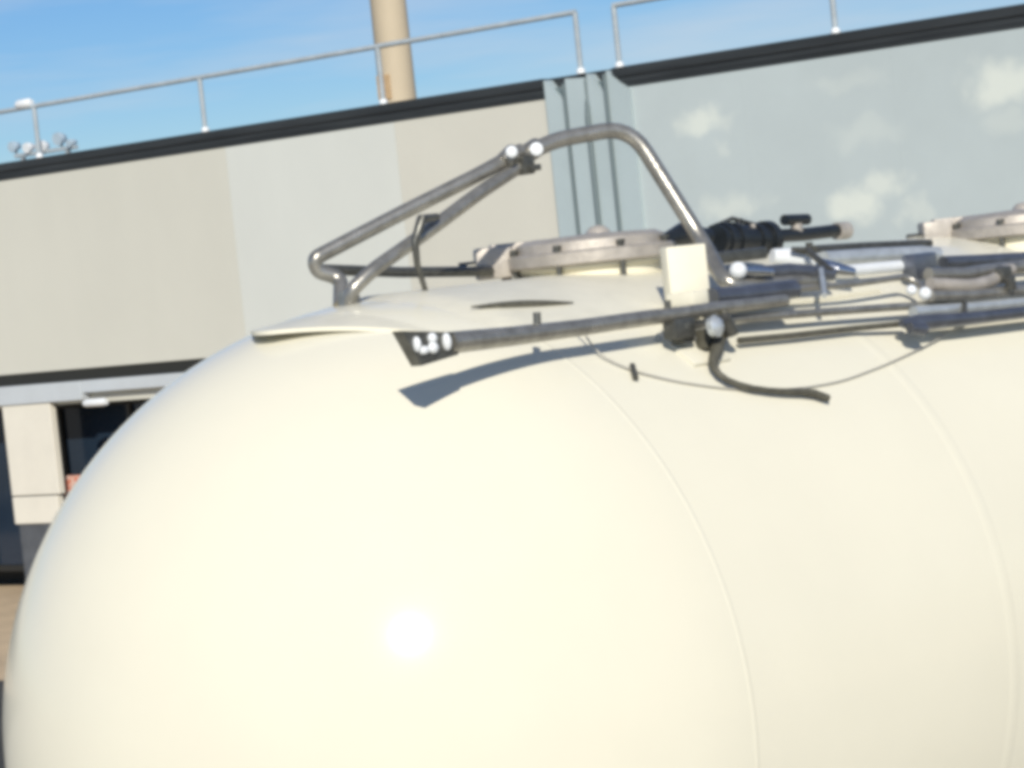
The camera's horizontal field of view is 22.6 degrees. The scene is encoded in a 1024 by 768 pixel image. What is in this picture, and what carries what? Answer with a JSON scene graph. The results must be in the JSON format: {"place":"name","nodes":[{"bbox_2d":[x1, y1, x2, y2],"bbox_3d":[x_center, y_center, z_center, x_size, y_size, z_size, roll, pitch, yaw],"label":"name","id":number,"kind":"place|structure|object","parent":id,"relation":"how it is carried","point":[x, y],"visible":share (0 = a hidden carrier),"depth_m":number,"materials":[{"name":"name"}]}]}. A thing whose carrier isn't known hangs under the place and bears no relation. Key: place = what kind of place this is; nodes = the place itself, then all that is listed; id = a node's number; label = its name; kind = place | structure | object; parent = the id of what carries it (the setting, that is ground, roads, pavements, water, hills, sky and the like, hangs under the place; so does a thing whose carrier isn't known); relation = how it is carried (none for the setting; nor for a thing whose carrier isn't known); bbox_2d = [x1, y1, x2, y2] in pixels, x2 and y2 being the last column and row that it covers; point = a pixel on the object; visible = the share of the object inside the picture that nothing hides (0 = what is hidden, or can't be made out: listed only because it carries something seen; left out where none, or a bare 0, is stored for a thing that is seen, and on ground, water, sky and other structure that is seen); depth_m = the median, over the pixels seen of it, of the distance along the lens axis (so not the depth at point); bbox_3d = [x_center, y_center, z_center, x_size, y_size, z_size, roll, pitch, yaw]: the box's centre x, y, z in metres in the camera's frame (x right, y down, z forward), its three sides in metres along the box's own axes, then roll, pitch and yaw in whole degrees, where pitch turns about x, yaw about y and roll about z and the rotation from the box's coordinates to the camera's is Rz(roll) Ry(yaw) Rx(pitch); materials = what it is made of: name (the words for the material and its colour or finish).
{"place":"outdoors","nodes":[
{"label":"outdoors","id":0,"kind":"place"},
{"bbox_2d":[0,680,4,767],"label":"road","id":1,"kind":"structure","parent":0,"point":[2,763],"depth_m":27.89,"materials":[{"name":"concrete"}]},
{"bbox_2d":[0,585,23,679],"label":"pavement","id":2,"kind":"structure","parent":0,"point":[10,596],"depth_m":38.38,"materials":[{"name":"concrete"}]},
{"bbox_2d":[0,582,24,585],"bbox_3d":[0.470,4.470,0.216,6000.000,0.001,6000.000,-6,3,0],"label":"ground","id":3,"kind":"structure","parent":0,"point":[10,583],"depth_m":42.81,"materials":[{"name":"grey concrete"}]},
{"bbox_2d":[0,4,1023,581],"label":"industrial building","id":4,"kind":"structure","parent":3,"relation":"on","point":[134,276],"depth_m":35.08,"materials":[{"name":"beige concrete"}]},
{"bbox_2d":[0,409,64,570],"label":"window","id":5,"kind":"structure","parent":4,"relation":"in","point":[11,555],"depth_m":41.87,"materials":[{"name":"black"}]},
{"bbox_2d":[7,132,77,159],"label":"rooftop fittings","id":6,"kind":"object","parent":4,"relation":"on","point":[58,139],"visible":0.98,"depth_m":39.66,"materials":[{"name":"paint"}]},
{"bbox_2d":[63,475,80,497],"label":"red sign","id":7,"kind":"object","parent":4,"relation":"attached to","point":[70,481],"visible":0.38,"depth_m":40.35,"materials":[{"name":"metal"}]},
{"bbox_2d":[55,398,150,475],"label":"window","id":8,"kind":"structure","parent":4,"relation":"in","point":[83,431],"depth_m":40.63,"materials":[{"name":"black glass"}]},
{"bbox_2d":[0,9,585,157],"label":"rooftop railing","id":9,"kind":"object","parent":4,"relation":"on","point":[24,104],"visible":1,"depth_m":36.17,"materials":[{"name":"metal"}]},
{"bbox_2d":[370,0,416,102],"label":"chimney flue","id":10,"kind":"object","parent":4,"relation":"on","point":[389,18],"visible":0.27,"depth_m":41.21,"materials":[{"name":"beige metal"}]},
{"bbox_2d":[611,0,839,66],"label":"rooftop railing","id":11,"kind":"object","parent":4,"relation":"on","point":[616,5],"visible":1,"depth_m":32.98,"materials":[{"name":"metal"}]},
{"bbox_3d":[3.386,3.578,11.658,1.510,0.056,70.000,-4,4,42],"label":"railway track","id":12,"kind":"object","parent":3,"relation":"on","visible":0},
{"bbox_2d":[2,122,1023,767],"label":"tank wagon","id":13,"kind":"object","parent":12,"relation":"on","point":[688,490],"visible":1,"depth_m":7.10,"materials":[{"name":"paint"}]},
{"bbox_2d":[0,0,1023,162],"label":"sky","id":14,"kind":"structure","parent":0,"point":[50,50],"materials":[{"name":"blue"}]}
]}

